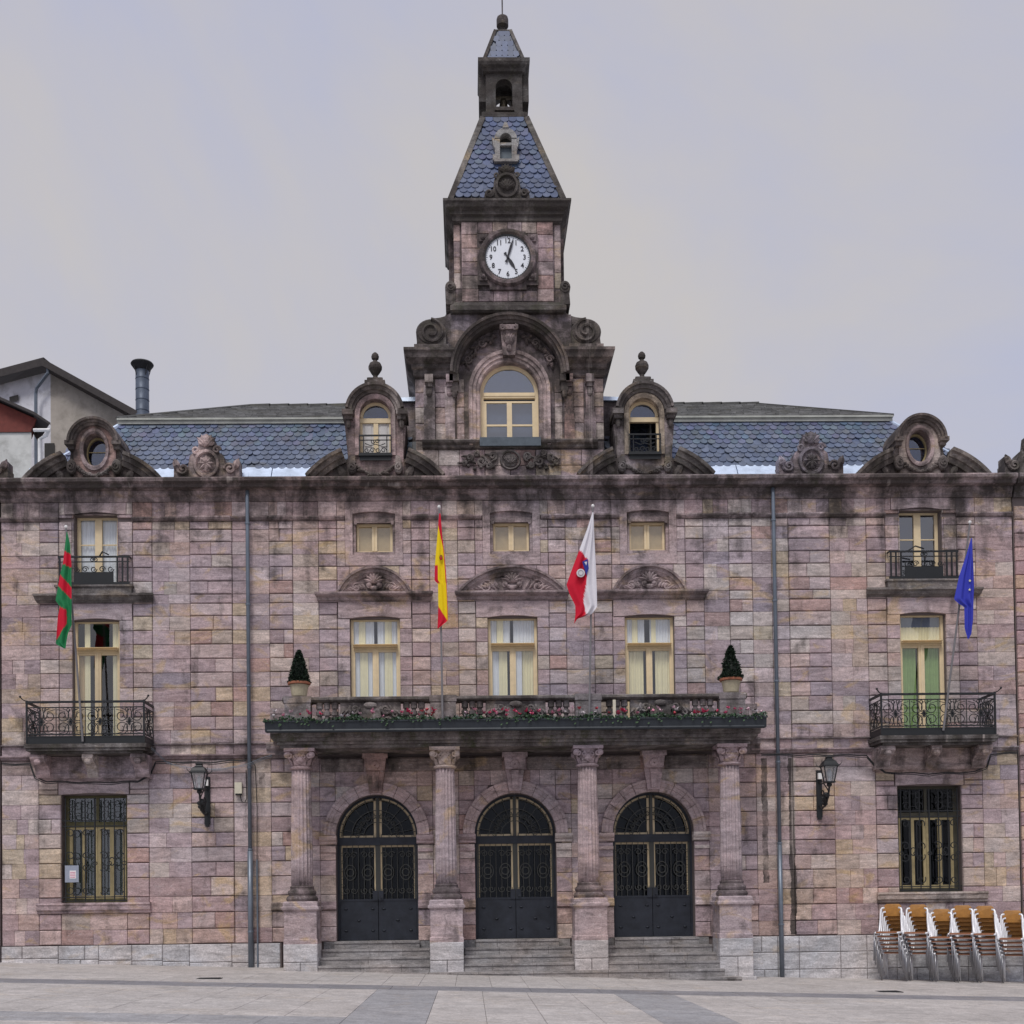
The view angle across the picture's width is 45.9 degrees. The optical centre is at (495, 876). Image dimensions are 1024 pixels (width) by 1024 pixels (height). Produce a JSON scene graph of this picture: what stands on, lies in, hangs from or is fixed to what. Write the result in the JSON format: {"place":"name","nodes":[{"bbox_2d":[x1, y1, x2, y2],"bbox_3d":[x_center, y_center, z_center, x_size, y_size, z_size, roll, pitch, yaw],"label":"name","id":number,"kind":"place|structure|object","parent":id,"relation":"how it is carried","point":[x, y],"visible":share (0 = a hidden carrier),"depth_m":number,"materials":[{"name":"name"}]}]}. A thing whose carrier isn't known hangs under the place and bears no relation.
{"place":"outdoors","nodes":[
{"label":"outdoors","id":0,"kind":"place"},
{"bbox_2d":[0,983,1023,1023],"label":"square pavement","id":1,"kind":"structure","parent":0,"point":[34,1003],"depth_m":16.65,"materials":[{"name":"stone"}]},
{"bbox_2d":[0,962,1023,996],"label":"pavement","id":2,"kind":"structure","parent":0,"point":[282,976],"depth_m":22.84,"materials":[{"name":"stone"}]},
{"bbox_2d":[196,977,221,978],"bbox_3d":[-5.151,1.838,21.702,0.440,0.032,0.320,-1,-1,-1],"label":"drain cover","id":3,"kind":"object","parent":2,"relation":"on","point":[210,978],"visible":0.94,"depth_m":21.58,"materials":[{"name":"metal"}]},
{"bbox_2d":[877,990,903,992],"bbox_3d":[7.074,2.083,21.816,0.440,0.032,0.320,-1,-1,-1],"label":"drain cover","id":4,"kind":"object","parent":2,"relation":"on","point":[891,991],"visible":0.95,"depth_m":21.70,"materials":[{"name":"metal"}]},
{"bbox_2d":[881,928,912,980],"bbox_3d":[8.550,1.617,25.749,0.536,1.183,0.797,-2,-2,30],"label":"cafe chair","id":5,"kind":"object","parent":2,"relation":"on","point":[890,952],"visible":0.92,"depth_m":25.58,"materials":[{"name":"metal"}]},
{"bbox_2d":[880,924,911,976],"bbox_3d":[8.499,1.529,25.704,0.536,1.183,0.797,-2,-2,30],"label":"cafe chair","id":6,"kind":"object","parent":5,"relation":"on","point":[892,948],"visible":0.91,"depth_m":25.68,"materials":[{"name":"metal"}]},
{"bbox_2d":[878,920,909,972],"bbox_3d":[8.448,1.440,25.660,0.536,1.183,0.797,-2,-2,29],"label":"cafe chair","id":7,"kind":"object","parent":6,"relation":"on","point":[883,944],"visible":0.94,"depth_m":25.68,"materials":[{"name":"metal"}]},
{"bbox_2d":[877,914,906,968],"bbox_3d":[8.405,1.352,25.616,0.536,1.183,0.797,-2,-2,29],"label":"cafe chair","id":8,"kind":"object","parent":7,"relation":"on","point":[883,929],"visible":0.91,"depth_m":25.63,"materials":[{"name":"metal"}]},
{"bbox_2d":[875,910,904,964],"bbox_3d":[8.351,1.263,25.572,0.536,1.183,0.797,-2,-2,29],"label":"cafe chair","id":9,"kind":"object","parent":8,"relation":"on","point":[890,918],"visible":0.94,"depth_m":25.56,"materials":[{"name":"metal"}]},
{"bbox_2d":[873,904,902,960],"bbox_3d":[8.308,1.175,25.529,0.536,1.183,0.797,-2,-2,29],"label":"cafe chair","id":10,"kind":"object","parent":9,"relation":"on","point":[892,909],"visible":0.96,"depth_m":25.71,"materials":[{"name":"metal"}]},
{"bbox_2d":[910,928,938,981],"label":"cafe chair","id":11,"kind":"object","parent":2,"relation":"on","point":[924,953],"visible":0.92,"depth_m":25.70,"materials":[{"name":"metal"}]},
{"bbox_2d":[907,925,936,977],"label":"cafe chair","id":12,"kind":"object","parent":11,"relation":"on","point":[918,949],"visible":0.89,"depth_m":25.54,"materials":[{"name":"metal"}]},
{"bbox_2d":[906,921,934,973],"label":"cafe chair","id":13,"kind":"object","parent":12,"relation":"on","point":[919,945],"visible":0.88,"depth_m":25.46,"materials":[{"name":"metal"}]},
{"bbox_2d":[905,916,932,969],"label":"cafe chair","id":14,"kind":"object","parent":13,"relation":"on","point":[920,923],"visible":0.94,"depth_m":25.63,"materials":[{"name":"metal"}]},
{"bbox_2d":[903,912,931,965],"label":"cafe chair","id":15,"kind":"object","parent":14,"relation":"on","point":[918,919],"visible":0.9,"depth_m":25.58,"materials":[{"name":"metal"}]},
{"bbox_2d":[901,904,929,960],"bbox_3d":[8.873,1.186,25.538,0.536,1.183,0.797,-1,-2,25],"label":"cafe chair","id":16,"kind":"object","parent":15,"relation":"on","point":[918,910],"visible":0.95,"depth_m":25.80,"materials":[{"name":"metal"}]},
{"bbox_2d":[932,929,960,981],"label":"cafe chair","id":17,"kind":"object","parent":2,"relation":"on","point":[945,953],"visible":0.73,"depth_m":25.75,"materials":[{"name":"metal"}]},
{"bbox_2d":[930,925,959,977],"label":"cafe chair","id":18,"kind":"object","parent":17,"relation":"on","point":[943,931],"visible":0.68,"depth_m":25.68,"materials":[{"name":"metal"}]},
{"bbox_2d":[929,921,956,973],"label":"cafe chair","id":19,"kind":"object","parent":18,"relation":"on","point":[942,927],"visible":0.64,"depth_m":25.71,"materials":[{"name":"metal"}]},
{"bbox_2d":[928,916,955,969],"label":"cafe chair","id":20,"kind":"object","parent":19,"relation":"on","point":[942,923],"visible":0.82,"depth_m":25.59,"materials":[{"name":"metal"}]},
{"bbox_2d":[926,909,953,965],"bbox_3d":[9.403,1.284,25.592,0.536,1.183,0.797,-1,-2,25],"label":"cafe chair","id":21,"kind":"object","parent":20,"relation":"on","point":[941,914],"visible":0.72,"depth_m":25.85,"materials":[{"name":"metal"}]},
{"bbox_2d":[954,929,982,982],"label":"cafe chair","id":22,"kind":"object","parent":2,"relation":"on","point":[968,954],"visible":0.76,"depth_m":25.54,"materials":[{"name":"metal"}]},
{"bbox_2d":[952,926,981,978],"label":"cafe chair","id":23,"kind":"object","parent":22,"relation":"on","point":[965,950],"visible":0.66,"depth_m":25.50,"materials":[{"name":"metal"}]},
{"bbox_2d":[951,922,979,974],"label":"cafe chair","id":24,"kind":"object","parent":23,"relation":"on","point":[965,928],"visible":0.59,"depth_m":25.46,"materials":[{"name":"metal"}]},
{"bbox_2d":[949,917,977,969],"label":"cafe chair","id":25,"kind":"object","parent":24,"relation":"on","point":[964,923],"visible":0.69,"depth_m":25.65,"materials":[{"name":"metal"}]},
{"bbox_2d":[948,912,976,965],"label":"cafe chair","id":26,"kind":"object","parent":25,"relation":"on","point":[965,919],"visible":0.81,"depth_m":25.39,"materials":[{"name":"metal"}]},
{"bbox_2d":[947,905,974,961],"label":"cafe chair","id":27,"kind":"object","parent":26,"relation":"on","point":[962,910],"visible":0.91,"depth_m":25.81,"materials":[{"name":"metal"}]},
{"bbox_2d":[977,930,1005,982],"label":"cafe chair","id":28,"kind":"object","parent":2,"relation":"on","point":[1003,965],"visible":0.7,"depth_m":25.72,"materials":[{"name":"metal"}]},
{"bbox_2d":[975,926,1002,978],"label":"cafe chair","id":29,"kind":"object","parent":28,"relation":"on","point":[988,950],"visible":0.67,"depth_m":25.50,"materials":[{"name":"metal"}]},
{"bbox_2d":[973,922,1001,974],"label":"cafe chair","id":30,"kind":"object","parent":29,"relation":"on","point":[987,928],"visible":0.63,"depth_m":25.65,"materials":[{"name":"metal"}]},
{"bbox_2d":[972,917,999,970],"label":"cafe chair","id":31,"kind":"object","parent":30,"relation":"on","point":[986,924],"visible":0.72,"depth_m":25.53,"materials":[{"name":"metal"}]},
{"bbox_2d":[971,913,998,966],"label":"cafe chair","id":32,"kind":"object","parent":31,"relation":"on","point":[985,920],"visible":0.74,"depth_m":25.45,"materials":[{"name":"metal"}]},
{"bbox_2d":[970,906,997,962],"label":"cafe chair","id":33,"kind":"object","parent":32,"relation":"on","point":[985,911],"visible":0.84,"depth_m":25.82,"materials":[{"name":"metal"}]},
{"bbox_2d":[1002,931,1022,982],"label":"cafe chair","id":34,"kind":"object","parent":2,"relation":"on","point":[1013,955],"visible":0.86,"depth_m":25.95,"materials":[{"name":"metal"}]},
{"bbox_2d":[1001,927,1022,953],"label":"cafe chair","id":35,"kind":"object","parent":34,"relation":"on","point":[1015,933],"visible":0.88,"depth_m":25.99,"materials":[{"name":"metal"}]},
{"bbox_2d":[1000,923,1021,966],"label":"cafe chair","id":36,"kind":"object","parent":35,"relation":"on","point":[1013,929],"visible":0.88,"depth_m":25.96,"materials":[{"name":"metal"}]},
{"bbox_2d":[999,917,1023,943],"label":"cafe chair","id":37,"kind":"object","parent":36,"relation":"on","point":[1016,924],"visible":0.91,"depth_m":25.92,"materials":[{"name":"metal"}]},
{"bbox_2d":[998,910,1023,966],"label":"cafe chair","id":38,"kind":"object","parent":37,"relation":"on","point":[1012,916],"visible":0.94,"depth_m":25.89,"materials":[{"name":"metal"}]},
{"bbox_2d":[0,978,1023,1000],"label":"pavement","id":39,"kind":"structure","parent":0,"point":[446,988],"depth_m":20.32,"materials":[{"name":"stone"}]},
{"bbox_2d":[0,0,1023,472],"label":"sky","id":40,"kind":"structure","parent":0,"point":[808,203],"materials":[{"name":"grey"}]},
{"bbox_3d":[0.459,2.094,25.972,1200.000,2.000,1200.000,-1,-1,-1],"label":"ground","id":41,"kind":"structure","parent":0,"visible":0},
{"bbox_2d":[0,459,13,961],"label":"adjoining house","id":42,"kind":"structure","parent":41,"relation":"on","point":[6,469],"depth_m":25.89,"materials":[{"name":"stone"}]},
{"bbox_2d":[0,397,50,477],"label":"house","id":43,"kind":"structure","parent":41,"relation":"on","point":[20,426],"depth_m":33.01,"materials":[{"name":"paint"}]},
{"bbox_2d":[0,357,153,466],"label":"white house","id":44,"kind":"structure","parent":41,"relation":"on","point":[61,401],"depth_m":36.09,"materials":[{"name":"paint"}]},
{"bbox_2d":[9,395,17,401],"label":"attic window","id":45,"kind":"structure","parent":44,"relation":"in","point":[13,398],"depth_m":36.65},
{"bbox_2d":[44,443,54,457],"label":"window","id":46,"kind":"structure","parent":44,"relation":"in","point":[49,448],"depth_m":36.00,"materials":[{"name":"grey glass"}]},
{"bbox_2d":[0,0,1023,981],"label":"town hall","id":47,"kind":"structure","parent":41,"relation":"on","point":[513,441],"depth_m":26.13,"materials":[{"name":"stone"}]},
{"bbox_2d":[56,525,83,741],"bbox_3d":[-8.752,-5.028,24.924,0.561,4.462,0.247,0,-2,-34],"label":"flag","id":48,"kind":"object","parent":47,"relation":"attached to","point":[64,601],"visible":1,"depth_m":24.88,"materials":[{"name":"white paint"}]},
{"bbox_2d":[65,865,78,881],"bbox_3d":[-9.037,-0.051,25.795,0.290,0.360,0.027,-1,-1,-1],"label":"notice board","id":49,"kind":"object","parent":47,"relation":"attached to","point":[71,873],"visible":1,"depth_m":25.79,"materials":[{"name":"white paper"}]},
{"bbox_2d":[62,795,127,902],"bbox_3d":[-8.579,-0.604,26.030,1.380,2.335,0.321,-1,-1,-1],"label":"window","id":50,"kind":"structure","parent":47,"relation":"in","point":[96,833],"depth_m":26.08,"materials":[{"name":"beige paint"}]},
{"bbox_2d":[75,622,119,735],"bbox_3d":[-8.564,-4.143,26.047,0.990,2.740,0.235,-1,-1,-1],"label":"window","id":51,"kind":"structure","parent":47,"relation":"in","point":[83,653],"depth_m":26.09,"materials":[{"name":"beige paint"}]},
{"bbox_2d":[77,518,117,581],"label":"window","id":52,"kind":"structure","parent":47,"relation":"in","point":[99,535],"depth_m":26.30,"materials":[{"name":"beige paint"}]},
{"bbox_2d":[1,759,245,784],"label":"wall cable","id":53,"kind":"object","parent":47,"relation":"attached to","point":[128,781],"depth_m":25.69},
{"bbox_2d":[188,761,211,826],"bbox_3d":[-6.158,-1.725,25.399,0.432,1.310,0.986,-1,-1,-1],"label":"wall lantern","id":54,"kind":"object","parent":47,"relation":"attached to","point":[204,802],"depth_m":25.23,"materials":[{"name":"black metal"}]},
{"bbox_2d":[151,747,271,770],"bbox_3d":[-6.007,-2.483,25.684,2.515,0.482,0.309,-1,-1,-6],"label":"wall cable","id":55,"kind":"object","parent":47,"relation":"attached to","point":[212,769],"depth_m":25.73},
{"bbox_2d":[235,770,246,802],"bbox_3d":[-5.449,-1.913,25.867,0.255,0.709,0.090,-1,-1,-1],"label":"cable","id":56,"kind":"object","parent":47,"relation":"attached to","point":[238,788],"visible":1,"depth_m":25.82,"materials":[{"name":"white plastic"}]},
{"bbox_2d":[245,490,253,967],"bbox_3d":[-5.272,-3.173,25.880,0.136,10.223,0.195,-1,-1,-1],"label":"drainpipe","id":57,"kind":"object","parent":47,"relation":"attached to","point":[250,894],"visible":1,"depth_m":25.81,"materials":[{"name":"grey metal"}]},
{"bbox_2d":[251,760,258,966],"bbox_3d":[-5.194,-0.336,25.834,0.228,4.556,0.041,-1,-1,-4],"label":"conduit","id":58,"kind":"object","parent":47,"relation":"attached to","point":[257,918],"visible":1,"depth_m":25.81,"materials":[{"name":"grey metal"}]},
{"bbox_2d":[287,649,311,695],"bbox_3d":[-4.072,-4.200,25.032,0.526,0.999,0.519,-1,-1,-1],"label":"potted shrub","id":59,"kind":"object","parent":47,"relation":"on","point":[299,682],"visible":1,"depth_m":24.90,"materials":[{"name":"green plant"}]},
{"bbox_2d":[324,942,334,948],"bbox_3d":[-3.543,1.631,25.870,0.245,0.456,0.150,-1,-1,-1],"label":"door base","id":60,"kind":"structure","parent":47,"relation":"in","point":[327,945],"depth_m":25.80,"materials":[{"name":"stone"}]},
{"bbox_2d":[357,524,392,551],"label":"window","id":61,"kind":"structure","parent":47,"relation":"in","point":[370,537],"depth_m":26.38,"materials":[{"name":"beige paint"}]},
{"bbox_2d":[351,620,400,696],"bbox_3d":[-2.597,-4.258,26.181,1.060,2.660,0.233,-1,-1,-1],"label":"window","id":62,"kind":"structure","parent":47,"relation":"in","point":[375,668],"depth_m":26.26,"materials":[{"name":"beige paint"}]},
{"bbox_2d":[337,796,418,940],"bbox_3d":[-2.557,-0.177,26.267,1.750,3.145,0.211,-1,-1,-1],"label":"door","id":63,"kind":"structure","parent":47,"relation":"in","point":[385,870],"depth_m":26.27,"materials":[{"name":"metal"}]},
{"bbox_2d":[420,941,429,947],"bbox_3d":[-1.509,1.605,25.916,0.245,0.456,0.150,-1,-1,-1],"label":"door base","id":64,"kind":"structure","parent":47,"relation":"in","point":[423,944],"depth_m":25.85,"materials":[{"name":"stone"}]},
{"bbox_2d":[435,505,447,718],"bbox_3d":[-1.113,-5.423,24.768,0.225,4.440,0.154,-2,-2,40],"label":"flag","id":65,"kind":"object","parent":47,"relation":"hanging from","point":[440,573],"visible":1,"depth_m":24.79,"materials":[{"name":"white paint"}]},
{"bbox_2d":[464,940,474,947],"bbox_3d":[-0.564,1.594,25.937,0.245,0.456,0.150,-1,-1,-1],"label":"door base","id":66,"kind":"structure","parent":47,"relation":"in","point":[467,943],"depth_m":25.86,"materials":[{"name":"stone"}]},
{"bbox_2d":[485,234,530,278],"bbox_3d":[0.257,-13.437,26.282,1.010,1.010,0.090,-1,-1,-1],"label":"tower clock","id":67,"kind":"object","parent":47,"relation":"attached to","point":[507,256],"visible":1,"depth_m":26.27,"materials":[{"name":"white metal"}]},
{"bbox_2d":[480,366,540,446],"bbox_3d":[0.295,-10.259,26.361,1.320,1.950,0.475,-1,-1,-1],"label":"window","id":68,"kind":"structure","parent":47,"relation":"in","point":[508,394],"depth_m":26.50,"materials":[{"name":"beige paint"}]},
{"bbox_2d":[493,523,528,550],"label":"window","id":69,"kind":"structure","parent":47,"relation":"in","point":[508,536],"depth_m":26.44,"materials":[{"name":"beige paint"}]},
{"bbox_2d":[488,619,537,694],"bbox_3d":[0.372,-4.295,26.250,1.060,2.660,0.239,-1,-1,-1],"label":"window","id":70,"kind":"structure","parent":47,"relation":"in","point":[523,649],"depth_m":26.32,"materials":[{"name":"beige paint"}]},
{"bbox_2d":[262,700,767,732],"bbox_3d":[0.422,-3.280,24.651,10.281,0.630,0.336,-1,-1,-1],"label":"balcony","id":71,"kind":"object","parent":47,"relation":"on","point":[424,723],"visible":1,"depth_m":24.57,"materials":[{"name":"metal"}]},
{"bbox_2d":[475,794,556,938],"bbox_3d":[0.422,-0.215,26.334,1.750,3.145,0.211,-1,-1,-1],"label":"door","id":72,"kind":"structure","parent":47,"relation":"in","point":[509,864],"depth_m":26.34,"materials":[{"name":"metal"}]},
{"bbox_2d":[559,939,569,945],"bbox_3d":[1.470,1.568,25.983,0.245,0.456,0.150,-1,-1,-1],"label":"door base","id":73,"kind":"structure","parent":47,"relation":"in","point":[562,942],"depth_m":25.91,"materials":[{"name":"stone"}]},
{"bbox_2d":[567,504,596,713],"bbox_3d":[1.777,-5.470,24.812,0.606,4.421,0.189,0,-1,-14],"label":"flag","id":74,"kind":"object","parent":47,"relation":"hanging from","point":[582,585],"visible":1,"depth_m":24.84,"materials":[{"name":"white fabric"}]},
{"bbox_2d":[608,938,613,944],"bbox_3d":[2.415,1.556,26.004,0.245,0.456,0.150,-1,-1,-1],"label":"door base","id":75,"kind":"structure","parent":47,"relation":"in","point":[610,940],"depth_m":25.93,"materials":[{"name":"stone"}]},
{"bbox_2d":[629,523,664,549],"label":"window","id":76,"kind":"structure","parent":47,"relation":"in","point":[642,536],"depth_m":26.51,"materials":[{"name":"beige paint"}]},
{"bbox_2d":[625,618,673,716],"bbox_3d":[3.341,-4.333,26.315,1.060,2.660,0.235,-1,-1,-1],"label":"window","id":77,"kind":"structure","parent":47,"relation":"in","point":[661,629],"depth_m":26.41,"materials":[{"name":"beige paint"}]},
{"bbox_2d":[613,793,692,936],"bbox_3d":[3.401,-0.252,26.400,1.750,3.145,0.211,-1,-1,-1],"label":"door","id":78,"kind":"structure","parent":47,"relation":"in","point":[656,865],"depth_m":26.40,"materials":[{"name":"metal"}]},
{"bbox_2d":[699,937,708,943],"bbox_3d":[4.449,1.530,26.049,0.245,0.456,0.150,-1,-1,-1],"label":"door base","id":79,"kind":"structure","parent":47,"relation":"in","point":[702,940],"depth_m":25.98,"materials":[{"name":"stone"}]},
{"bbox_2d":[717,645,743,691],"bbox_3d":[4.902,-4.323,25.213,0.566,1.019,0.550,-1,-1,-1],"label":"potted shrub","id":80,"kind":"object","parent":47,"relation":"on","point":[730,677],"visible":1,"depth_m":25.10,"materials":[{"name":"green plant"}]},
{"bbox_2d":[771,487,784,976],"bbox_3d":[6.072,-3.129,26.130,0.136,10.598,0.195,-1,-1,-1],"label":"drainpipe","id":81,"kind":"object","parent":47,"relation":"attached to","point":[780,881],"visible":1,"depth_m":26.06,"materials":[{"name":"grey metal"}]},
{"bbox_2d":[816,755,841,819],"bbox_3d":[6.997,-1.890,25.693,0.432,1.310,0.986,-1,-1,-1],"label":"wall lantern","id":82,"kind":"object","parent":47,"relation":"attached to","point":[829,761],"depth_m":25.57,"materials":[{"name":"black metal"}]},
{"bbox_2d":[761,752,1017,775],"bbox_3d":[8.502,-2.407,26.060,5.602,0.547,0.151,-1,-1,-1],"label":"wall cable","id":83,"kind":"object","parent":47,"relation":"attached to","point":[867,757],"depth_m":26.03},
{"bbox_2d":[899,513,937,575],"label":"window","id":84,"kind":"structure","parent":47,"relation":"in","point":[922,522],"depth_m":26.74,"materials":[{"name":"beige paint"}]},
{"bbox_2d":[900,615,944,727],"bbox_3d":[9.310,-4.368,26.447,0.990,2.740,0.235,-1,-1,-1],"label":"window","id":85,"kind":"structure","parent":47,"relation":"in","point":[928,642],"depth_m":26.54,"materials":[{"name":"beige paint"}]},
{"bbox_2d":[897,786,961,891],"bbox_3d":[9.415,-0.831,26.413,1.380,2.335,0.281,-1,-1,-1],"label":"window","id":86,"kind":"structure","parent":47,"relation":"in","point":[928,845],"depth_m":26.48,"materials":[{"name":"beige paint"}]},
{"bbox_2d":[942,520,973,730],"bbox_3d":[9.678,-5.273,25.372,0.686,4.393,0.233,-1,-1,17],"label":"flag","id":87,"kind":"object","parent":47,"relation":"attached to","point":[964,596],"visible":1,"depth_m":25.31,"materials":[{"name":"blue fabric"}]},
{"bbox_2d":[997,438,1023,971],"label":"adjoining house","id":88,"kind":"structure","parent":41,"relation":"on","point":[1008,464],"depth_m":26.39,"materials":[{"name":"stone"}]}
]}

